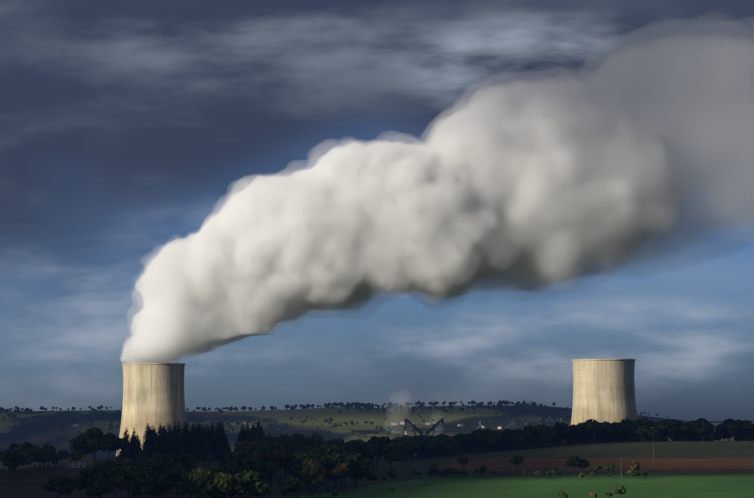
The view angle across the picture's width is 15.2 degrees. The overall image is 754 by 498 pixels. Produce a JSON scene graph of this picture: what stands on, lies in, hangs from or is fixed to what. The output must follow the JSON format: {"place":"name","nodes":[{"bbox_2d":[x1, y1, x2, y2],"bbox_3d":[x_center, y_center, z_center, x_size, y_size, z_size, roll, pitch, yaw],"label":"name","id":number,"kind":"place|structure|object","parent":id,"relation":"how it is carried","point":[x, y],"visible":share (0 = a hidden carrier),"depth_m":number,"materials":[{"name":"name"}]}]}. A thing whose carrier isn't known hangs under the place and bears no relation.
{"place":"outdoors","nodes":[
{"label":"outdoors","id":0,"kind":"place"},
{"bbox_2d":[0,405,753,497],"bbox_3d":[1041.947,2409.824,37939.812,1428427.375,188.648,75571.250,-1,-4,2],"label":"terrain ground","id":1,"kind":"structure","parent":0,"point":[703,469],"depth_m":2005.39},
{"bbox_2d":[1,447,17,473],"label":"deciduous tree","id":2,"kind":"object","parent":1,"relation":"on","point":[6,451],"visible":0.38,"depth_m":1914.52,"materials":[{"name":"green plant"}]},
{"bbox_2d":[2,452,21,476],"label":"deciduous tree","id":3,"kind":"object","parent":1,"relation":"on","point":[9,462],"visible":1,"depth_m":1874.35,"materials":[{"name":"green plant"}]},
{"bbox_2d":[19,453,32,472],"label":"deciduous tree","id":4,"kind":"object","parent":1,"relation":"on","point":[26,459],"visible":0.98,"depth_m":1919.40,"materials":[{"name":"green plant"}]},
{"bbox_2d":[17,441,37,452],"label":"deciduous tree","id":5,"kind":"object","parent":1,"relation":"on","point":[23,448],"visible":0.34,"depth_m":1985.94,"materials":[{"name":"green plant"}]},
{"bbox_2d":[28,446,41,471],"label":"deciduous tree","id":6,"kind":"object","parent":1,"relation":"on","point":[32,451],"visible":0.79,"depth_m":1932.62,"materials":[{"name":"green plant"}]},
{"bbox_2d":[33,451,47,474],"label":"deciduous tree","id":7,"kind":"object","parent":1,"relation":"on","point":[40,457],"visible":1,"depth_m":1893.58,"materials":[{"name":"green plant"}]},
{"bbox_2d":[39,448,54,471],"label":"deciduous tree","id":8,"kind":"object","parent":1,"relation":"on","point":[50,454],"visible":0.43,"depth_m":1931.84,"materials":[{"name":"green plant"}]},
{"bbox_2d":[42,474,73,497],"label":"deciduous tree","id":9,"kind":"object","parent":1,"relation":"on","point":[59,483],"visible":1,"depth_m":1318.42,"materials":[{"name":"green plant"}]},
{"bbox_2d":[57,450,68,465],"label":"deciduous tree","id":10,"kind":"object","parent":1,"relation":"on","point":[63,454],"visible":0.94,"depth_m":2004.26,"materials":[{"name":"green plant"}]},
{"bbox_2d":[69,450,81,459],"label":"deciduous tree","id":11,"kind":"object","parent":1,"relation":"on","point":[76,455],"visible":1,"depth_m":1981.31,"materials":[{"name":"green plant"}]},
{"bbox_2d":[67,455,89,467],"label":"farmhouse","id":12,"kind":"object","parent":1,"relation":"on","point":[80,463],"visible":0.95,"depth_m":1980.62,"materials":[{"name":"tile"}]},
{"bbox_2d":[69,432,98,456],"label":"deciduous tree","id":13,"kind":"object","parent":1,"relation":"on","point":[74,443],"visible":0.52,"depth_m":2104.48,"materials":[{"name":"green plant"}]},
{"bbox_2d":[69,466,104,497],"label":"deciduous tree","id":14,"kind":"object","parent":1,"relation":"on","point":[89,475],"visible":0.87,"depth_m":1405.52,"materials":[{"name":"green plant"}]},
{"bbox_2d":[78,427,112,462],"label":"deciduous tree","id":15,"kind":"object","parent":1,"relation":"on","point":[94,437],"visible":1,"depth_m":2063.28,"materials":[{"name":"green plant"}]},
{"bbox_2d":[86,480,113,497],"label":"deciduous tree","id":16,"kind":"object","parent":1,"relation":"on","point":[100,488],"visible":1,"depth_m":1330.19,"materials":[{"name":"green plant"}]},
{"bbox_2d":[99,432,121,459],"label":"deciduous tree","id":17,"kind":"object","parent":1,"relation":"on","point":[116,444],"visible":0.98,"depth_m":2075.11,"materials":[{"name":"green plant"}]},
{"bbox_2d":[105,463,124,497],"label":"deciduous tree","id":18,"kind":"object","parent":1,"relation":"on","point":[111,475],"visible":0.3,"depth_m":1481.64,"materials":[{"name":"green plant"}]},
{"bbox_2d":[118,433,127,457],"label":"conifer tree","id":19,"kind":"object","parent":1,"relation":"on","point":[123,451],"visible":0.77,"depth_m":2173.68,"materials":[{"name":"green plant"}]},
{"bbox_2d":[113,462,141,497],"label":"deciduous tree","id":20,"kind":"object","parent":1,"relation":"on","point":[126,474],"visible":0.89,"depth_m":1317.73,"materials":[{"name":"green plant"}]},
{"bbox_2d":[128,437,137,460],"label":"conifer tree","id":21,"kind":"object","parent":1,"relation":"on","point":[133,449],"visible":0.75,"depth_m":2142.28,"materials":[{"name":"green plant"}]},
{"bbox_2d":[144,425,156,457],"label":"conifer tree","id":22,"kind":"object","parent":1,"relation":"on","point":[149,449],"visible":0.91,"depth_m":2142.41,"materials":[{"name":"green plant"}]},
{"bbox_2d":[116,363,186,455],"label":"cooling tower","id":23,"kind":"structure","parent":1,"relation":"on","point":[153,395],"depth_m":3962.89,"materials":[{"name":"concrete"}]},
{"bbox_2d":[143,456,165,473],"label":"deciduous tree","id":24,"kind":"object","parent":1,"relation":"on","point":[154,464],"visible":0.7,"depth_m":1574.12,"materials":[{"name":"green plant"}]},
{"bbox_2d":[151,427,159,452],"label":"conifer tree","id":25,"kind":"object","parent":1,"relation":"on","point":[154,435],"visible":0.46,"depth_m":2206.93,"materials":[{"name":"green plant"}]},
{"bbox_2d":[149,472,174,497],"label":"deciduous tree","id":26,"kind":"object","parent":1,"relation":"on","point":[162,484],"visible":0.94,"depth_m":1357.65,"materials":[{"name":"green plant"}]},
{"bbox_2d":[157,427,166,452],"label":"conifer tree","id":27,"kind":"object","parent":1,"relation":"on","point":[163,438],"visible":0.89,"depth_m":2151.34,"materials":[{"name":"green plant"}]},
{"bbox_2d":[162,461,182,476],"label":"deciduous tree","id":28,"kind":"object","parent":1,"relation":"on","point":[171,464],"visible":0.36,"depth_m":1512.28,"materials":[{"name":"green plant"}]},
{"bbox_2d":[170,422,180,455],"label":"conifer tree","id":29,"kind":"object","parent":1,"relation":"on","point":[174,444],"visible":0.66,"depth_m":2183.39,"materials":[{"name":"green plant"}]},
{"bbox_2d":[163,454,195,493],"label":"deciduous tree","id":30,"kind":"object","parent":1,"relation":"on","point":[187,465],"visible":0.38,"depth_m":1574.22,"materials":[{"name":"green plant"}]},
{"bbox_2d":[179,421,189,448],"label":"conifer tree","id":31,"kind":"object","parent":1,"relation":"on","point":[185,432],"visible":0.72,"depth_m":2167.90,"materials":[{"name":"green plant"}]},
{"bbox_2d":[174,470,197,497],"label":"deciduous tree","id":32,"kind":"object","parent":1,"relation":"on","point":[182,487],"visible":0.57,"depth_m":1246.64,"materials":[{"name":"green plant"}]},
{"bbox_2d":[189,424,196,455],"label":"conifer tree","id":33,"kind":"object","parent":1,"relation":"on","point":[192,433],"visible":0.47,"depth_m":2152.37,"materials":[{"name":"green plant"}]},
{"bbox_2d":[189,424,211,459],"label":"conifer tree","id":34,"kind":"object","parent":1,"relation":"on","point":[199,449],"visible":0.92,"depth_m":2121.73,"materials":[{"name":"green plant"}]},
{"bbox_2d":[188,467,216,497],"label":"deciduous tree","id":35,"kind":"object","parent":1,"relation":"on","point":[201,476],"visible":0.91,"depth_m":1202.22,"materials":[{"name":"green plant"}]},
{"bbox_2d":[204,426,220,458],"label":"conifer tree","id":36,"kind":"object","parent":1,"relation":"on","point":[210,439],"visible":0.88,"depth_m":2138.31,"materials":[{"name":"green plant"}]},
{"bbox_2d":[195,473,236,497],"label":"deciduous tree","id":37,"kind":"object","parent":1,"relation":"on","point":[212,490],"visible":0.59,"depth_m":1204.22,"materials":[{"name":"green plant"}]},
{"bbox_2d":[213,424,227,459],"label":"conifer tree","id":38,"kind":"object","parent":1,"relation":"on","point":[219,453],"visible":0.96,"depth_m":2135.48,"materials":[{"name":"green plant"}]},
{"bbox_2d":[220,436,231,458],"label":"conifer tree","id":39,"kind":"object","parent":1,"relation":"on","point":[227,451],"visible":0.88,"depth_m":2150.94,"materials":[{"name":"green plant"}]},
{"bbox_2d":[214,472,240,497],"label":"deciduous tree","id":40,"kind":"object","parent":1,"relation":"on","point":[225,481],"visible":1,"depth_m":1186.97,"materials":[{"name":"green plant"}]},
{"bbox_2d":[218,462,239,496],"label":"deciduous tree","id":41,"kind":"object","parent":1,"relation":"on","point":[231,469],"visible":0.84,"depth_m":1422.53,"materials":[{"name":"green plant"}]},
{"bbox_2d":[217,454,250,471],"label":"deciduous tree","id":42,"kind":"object","parent":1,"relation":"on","point":[241,460],"visible":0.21,"depth_m":1518.56,"materials":[{"name":"green plant"}]},
{"bbox_2d":[233,440,247,452],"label":"deciduous tree","id":43,"kind":"object","parent":1,"relation":"on","point":[240,445],"visible":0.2,"depth_m":2050.57,"materials":[{"name":"green plant"}]},
{"bbox_2d":[233,470,247,497],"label":"deciduous tree","id":44,"kind":"object","parent":1,"relation":"on","point":[239,474],"visible":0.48,"depth_m":1211.60,"materials":[{"name":"green plant"}]},
{"bbox_2d":[234,470,267,497],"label":"deciduous tree","id":45,"kind":"object","parent":1,"relation":"on","point":[252,483],"visible":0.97,"depth_m":1199.52,"materials":[{"name":"green plant"}]},
{"bbox_2d":[249,424,257,440],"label":"conifer tree","id":46,"kind":"object","parent":1,"relation":"on","point":[253,434],"visible":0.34,"depth_m":2331.71,"materials":[{"name":"green plant"}]},
{"bbox_2d":[252,461,275,497],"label":"deciduous tree","id":47,"kind":"object","parent":1,"relation":"on","point":[267,470],"visible":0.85,"depth_m":1472.88,"materials":[{"name":"green plant"}]},
{"bbox_2d":[261,435,275,442],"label":"deciduous tree","id":48,"kind":"object","parent":1,"relation":"on","point":[267,438],"visible":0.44,"depth_m":2194.37,"materials":[{"name":"green plant"}]},
{"bbox_2d":[252,449,286,489],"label":"deciduous tree","id":49,"kind":"object","parent":1,"relation":"on","point":[276,456],"visible":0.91,"depth_m":1640.96,"materials":[{"name":"green plant"}]},
{"bbox_2d":[276,435,290,442],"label":"deciduous tree","id":50,"kind":"object","parent":1,"relation":"on","point":[283,438],"visible":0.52,"depth_m":2368.45,"materials":[{"name":"green plant"}]},
{"bbox_2d":[280,476,300,497],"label":"deciduous tree","id":51,"kind":"object","parent":1,"relation":"on","point":[290,484],"visible":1,"depth_m":1349.42,"materials":[{"name":"green plant"}]},
{"bbox_2d":[278,441,306,473],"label":"deciduous tree","id":52,"kind":"object","parent":1,"relation":"on","point":[295,446],"visible":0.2,"depth_m":1823.49,"materials":[{"name":"green plant"}]},
{"bbox_2d":[290,450,309,491],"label":"deciduous tree","id":53,"kind":"object","parent":1,"relation":"on","point":[296,454],"visible":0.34,"depth_m":1585.08,"materials":[{"name":"green plant"}]},
{"bbox_2d":[289,455,317,493],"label":"deciduous tree","id":54,"kind":"object","parent":1,"relation":"on","point":[297,465],"visible":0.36,"depth_m":1543.70,"materials":[{"name":"green plant"}]},
{"bbox_2d":[303,469,318,495],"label":"deciduous tree","id":55,"kind":"object","parent":1,"relation":"on","point":[310,474],"visible":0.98,"depth_m":1500.41,"materials":[{"name":"green plant"}]},
{"bbox_2d":[300,459,326,494],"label":"deciduous tree","id":56,"kind":"object","parent":1,"relation":"on","point":[317,466],"visible":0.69,"depth_m":1517.61,"materials":[{"name":"green plant"}]},
{"bbox_2d":[311,432,323,440],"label":"deciduous tree","id":57,"kind":"object","parent":1,"relation":"on","point":[316,436],"visible":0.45,"depth_m":2604.11,"materials":[{"name":"green plant"}]},
{"bbox_2d":[311,474,325,497],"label":"deciduous tree","id":58,"kind":"object","parent":1,"relation":"on","point":[319,480],"visible":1,"depth_m":1433.46,"materials":[{"name":"green plant"}]},
{"bbox_2d":[316,456,333,493],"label":"deciduous tree","id":59,"kind":"object","parent":1,"relation":"on","point":[327,462],"visible":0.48,"depth_m":1548.52,"materials":[{"name":"green plant"}]},
{"bbox_2d":[316,442,345,485],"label":"deciduous tree","id":60,"kind":"object","parent":1,"relation":"on","point":[323,449],"visible":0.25,"depth_m":1671.63,"materials":[{"name":"green plant"}]},
{"bbox_2d":[324,452,351,489],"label":"deciduous tree","id":61,"kind":"object","parent":1,"relation":"on","point":[337,458],"visible":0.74,"depth_m":1602.58,"materials":[{"name":"green plant"}]},
{"bbox_2d":[328,463,348,491],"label":"deciduous tree","id":62,"kind":"object","parent":1,"relation":"on","point":[338,469],"visible":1,"depth_m":1591.94,"materials":[{"name":"brown plant"}]},
{"bbox_2d":[342,442,361,453],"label":"deciduous tree","id":63,"kind":"object","parent":1,"relation":"on","point":[357,446],"visible":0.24,"depth_m":1904.02,"materials":[{"name":"green plant"}]},
{"bbox_2d":[346,452,369,488],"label":"deciduous tree","id":64,"kind":"object","parent":1,"relation":"on","point":[359,462],"visible":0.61,"depth_m":1629.37,"materials":[{"name":"green plant"}]},
{"bbox_2d":[366,447,379,471],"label":"deciduous tree","id":65,"kind":"object","parent":1,"relation":"on","point":[372,453],"visible":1,"depth_m":1864.62,"materials":[{"name":"green plant"}]},
{"bbox_2d":[365,436,390,469],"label":"deciduous tree","id":66,"kind":"object","parent":1,"relation":"on","point":[380,443],"visible":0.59,"depth_m":1968.19,"materials":[{"name":"green plant"}]},
{"bbox_2d":[381,442,400,470],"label":"deciduous tree","id":67,"kind":"object","parent":1,"relation":"on","point":[390,451],"visible":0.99,"depth_m":1871.01,"materials":[{"name":"green plant"}]},
{"bbox_2d":[387,470,396,480],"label":"deciduous tree","id":68,"kind":"object","parent":1,"relation":"on","point":[392,474],"visible":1,"depth_m":1734.22,"materials":[{"name":"green plant"}]},
{"bbox_2d":[402,438,419,460],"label":"deciduous tree","id":69,"kind":"object","parent":1,"relation":"on","point":[411,444],"visible":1,"depth_m":2328.63,"materials":[{"name":"green plant"}]},
{"bbox_2d":[413,441,430,459],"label":"deciduous tree","id":70,"kind":"object","parent":1,"relation":"on","point":[420,448],"visible":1,"depth_m":2333.66,"materials":[{"name":"green plant"}]},
{"bbox_2d":[404,418,443,436],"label":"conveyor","id":71,"kind":"object","parent":1,"relation":"on","point":[427,432],"visible":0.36,"depth_m":4282.42,"materials":[{"name":"grey metal"}]},
{"bbox_2d":[310,424,523,433],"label":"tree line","id":72,"kind":"object","parent":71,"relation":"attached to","point":[412,431],"visible":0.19,"depth_m":4257.27,"materials":[{"name":"green plant"}]},
{"bbox_2d":[429,464,438,476],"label":"deciduous tree","id":73,"kind":"object","parent":1,"relation":"on","point":[433,467],"visible":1,"depth_m":1773.07,"materials":[{"name":"green plant"}]},
{"bbox_2d":[444,438,457,451],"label":"deciduous tree","id":74,"kind":"object","parent":1,"relation":"on","point":[450,445],"visible":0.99,"depth_m":2317.50,"materials":[{"name":"green plant"}]},
{"bbox_2d":[452,435,463,455],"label":"deciduous tree","id":75,"kind":"object","parent":1,"relation":"on","point":[458,439],"visible":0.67,"depth_m":2412.66,"materials":[{"name":"green plant"}]},
{"bbox_2d":[457,455,468,470],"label":"deciduous tree","id":76,"kind":"object","parent":1,"relation":"on","point":[462,459],"visible":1,"depth_m":1831.64,"materials":[{"name":"green plant"}]},
{"bbox_2d":[465,430,483,453],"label":"deciduous tree","id":77,"kind":"object","parent":1,"relation":"on","point":[470,439],"visible":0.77,"depth_m":2370.02,"materials":[{"name":"green plant"}]},
{"bbox_2d":[480,421,514,430],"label":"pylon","id":78,"kind":"object","parent":1,"relation":"on","point":[508,426],"visible":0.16,"depth_m":4439.97,"materials":[{"name":"grey metal"}]},
{"bbox_2d":[495,429,503,442],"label":"deciduous tree","id":79,"kind":"object","parent":1,"relation":"on","point":[498,433],"visible":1,"depth_m":2333.32,"materials":[{"name":"green plant"}]},
{"bbox_2d":[501,428,513,450],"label":"deciduous tree","id":80,"kind":"object","parent":1,"relation":"on","point":[509,432],"visible":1,"depth_m":2330.91,"materials":[{"name":"green plant"}]},
{"bbox_2d":[509,455,523,469],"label":"deciduous tree","id":81,"kind":"object","parent":1,"relation":"on","point":[515,459],"visible":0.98,"depth_m":1835.41,"materials":[{"name":"green plant"}]},
{"bbox_2d":[523,424,542,448],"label":"deciduous tree","id":82,"kind":"object","parent":1,"relation":"on","point":[532,432],"visible":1,"depth_m":2327.95,"materials":[{"name":"green plant"}]},
{"bbox_2d":[553,422,568,445],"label":"deciduous tree","id":83,"kind":"object","parent":1,"relation":"on","point":[560,427],"visible":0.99,"depth_m":2340.27,"materials":[{"name":"green plant"}]},
{"bbox_2d":[563,424,582,444],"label":"deciduous tree","id":84,"kind":"object","parent":1,"relation":"on","point":[575,430],"visible":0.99,"depth_m":2363.63,"materials":[{"name":"green plant"}]},
{"bbox_2d":[565,455,581,474],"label":"deciduous tree","id":85,"kind":"object","parent":1,"relation":"on","point":[575,461],"visible":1,"depth_m":1754.55,"materials":[{"name":"green plant"}]},
{"bbox_2d":[579,459,589,473],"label":"deciduous tree","id":86,"kind":"object","parent":1,"relation":"on","point":[585,463],"visible":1,"depth_m":1758.34,"materials":[{"name":"green plant"}]},
{"bbox_2d":[580,419,602,443],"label":"deciduous tree","id":87,"kind":"object","parent":1,"relation":"on","point":[584,424],"visible":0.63,"depth_m":2373.42,"materials":[{"name":"green plant"}]},
{"bbox_2d":[587,421,601,443],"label":"deciduous tree","id":88,"kind":"object","parent":1,"relation":"on","point":[594,426],"visible":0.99,"depth_m":2319.49,"materials":[{"name":"green plant"}]},
{"bbox_2d":[599,422,607,442],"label":"deciduous tree","id":89,"kind":"object","parent":1,"relation":"on","point":[604,426],"visible":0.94,"depth_m":2370.65,"materials":[{"name":"green plant"}]},
{"bbox_2d":[571,359,636,424],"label":"cooling tower","id":90,"kind":"structure","parent":1,"relation":"on","point":[603,390],"depth_m":3944.50,"materials":[{"name":"concrete"}]},
{"bbox_2d":[604,463,614,476],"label":"deciduous tree","id":91,"kind":"object","parent":1,"relation":"on","point":[609,467],"visible":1,"depth_m":1716.26,"materials":[{"name":"green plant"}]},
{"bbox_2d":[606,422,623,441],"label":"deciduous tree","id":92,"kind":"object","parent":1,"relation":"on","point":[617,429],"visible":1,"depth_m":2360.49,"materials":[{"name":"green plant"}]},
{"bbox_2d":[612,484,625,493],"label":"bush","id":93,"kind":"object","parent":1,"relation":"on","point":[620,489],"visible":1,"depth_m":1431.61,"materials":[{"name":"green plant"}]},
{"bbox_2d":[619,418,636,441],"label":"deciduous tree","id":94,"kind":"object","parent":1,"relation":"on","point":[627,423],"visible":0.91,"depth_m":2379.76,"materials":[{"name":"green plant"}]},
{"bbox_2d":[629,461,639,476],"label":"deciduous tree","id":95,"kind":"object","parent":1,"relation":"on","point":[634,465],"visible":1,"depth_m":1709.95,"materials":[{"name":"brown plant"}]},
{"bbox_2d":[634,418,647,441],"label":"deciduous tree","id":96,"kind":"object","parent":1,"relation":"on","point":[638,423],"visible":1,"depth_m":2313.88,"materials":[{"name":"green plant"}]},
{"bbox_2d":[635,425,649,441],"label":"deciduous tree","id":97,"kind":"object","parent":1,"relation":"on","point":[643,429],"visible":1,"depth_m":2303.25,"materials":[{"name":"green plant"}]},
{"bbox_2d":[647,422,664,441],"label":"deciduous tree","id":98,"kind":"object","parent":1,"relation":"on","point":[655,429],"visible":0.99,"depth_m":2290.70,"materials":[{"name":"green plant"}]},
{"bbox_2d":[662,422,671,440],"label":"deciduous tree","id":99,"kind":"object","parent":1,"relation":"on","point":[666,432],"visible":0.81,"depth_m":2331.72,"materials":[{"name":"green plant"}]},
{"bbox_2d":[666,421,678,440],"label":"deciduous tree","id":100,"kind":"object","parent":1,"relation":"on","point":[672,426],"visible":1,"depth_m":2317.77,"materials":[{"name":"green plant"}]},
{"bbox_2d":[679,423,694,440],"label":"deciduous tree","id":101,"kind":"object","parent":1,"relation":"on","point":[686,428],"visible":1,"depth_m":2320.61,"materials":[{"name":"green plant"}]},
{"bbox_2d":[692,418,713,440],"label":"deciduous tree","id":102,"kind":"object","parent":1,"relation":"on","point":[700,420],"visible":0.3,"depth_m":2340.19,"materials":[{"name":"green plant"}]},
{"bbox_2d":[696,422,710,440],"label":"deciduous tree","id":103,"kind":"object","parent":1,"relation":"on","point":[704,426],"visible":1,"depth_m":2307.75,"materials":[{"name":"green plant"}]},
{"bbox_2d":[721,418,736,440],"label":"deciduous tree","id":104,"kind":"object","parent":1,"relation":"on","point":[726,423],"visible":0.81,"depth_m":2339.02,"materials":[{"name":"green plant"}]},
{"bbox_2d":[740,420,753,440],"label":"deciduous tree","id":105,"kind":"object","parent":1,"relation":"on","point":[747,425],"visible":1,"depth_m":2320.92,"materials":[{"name":"green plant"}]},
{"bbox_2d":[0,0,753,420],"label":"sky","id":106,"kind":"structure","parent":0,"point":[281,202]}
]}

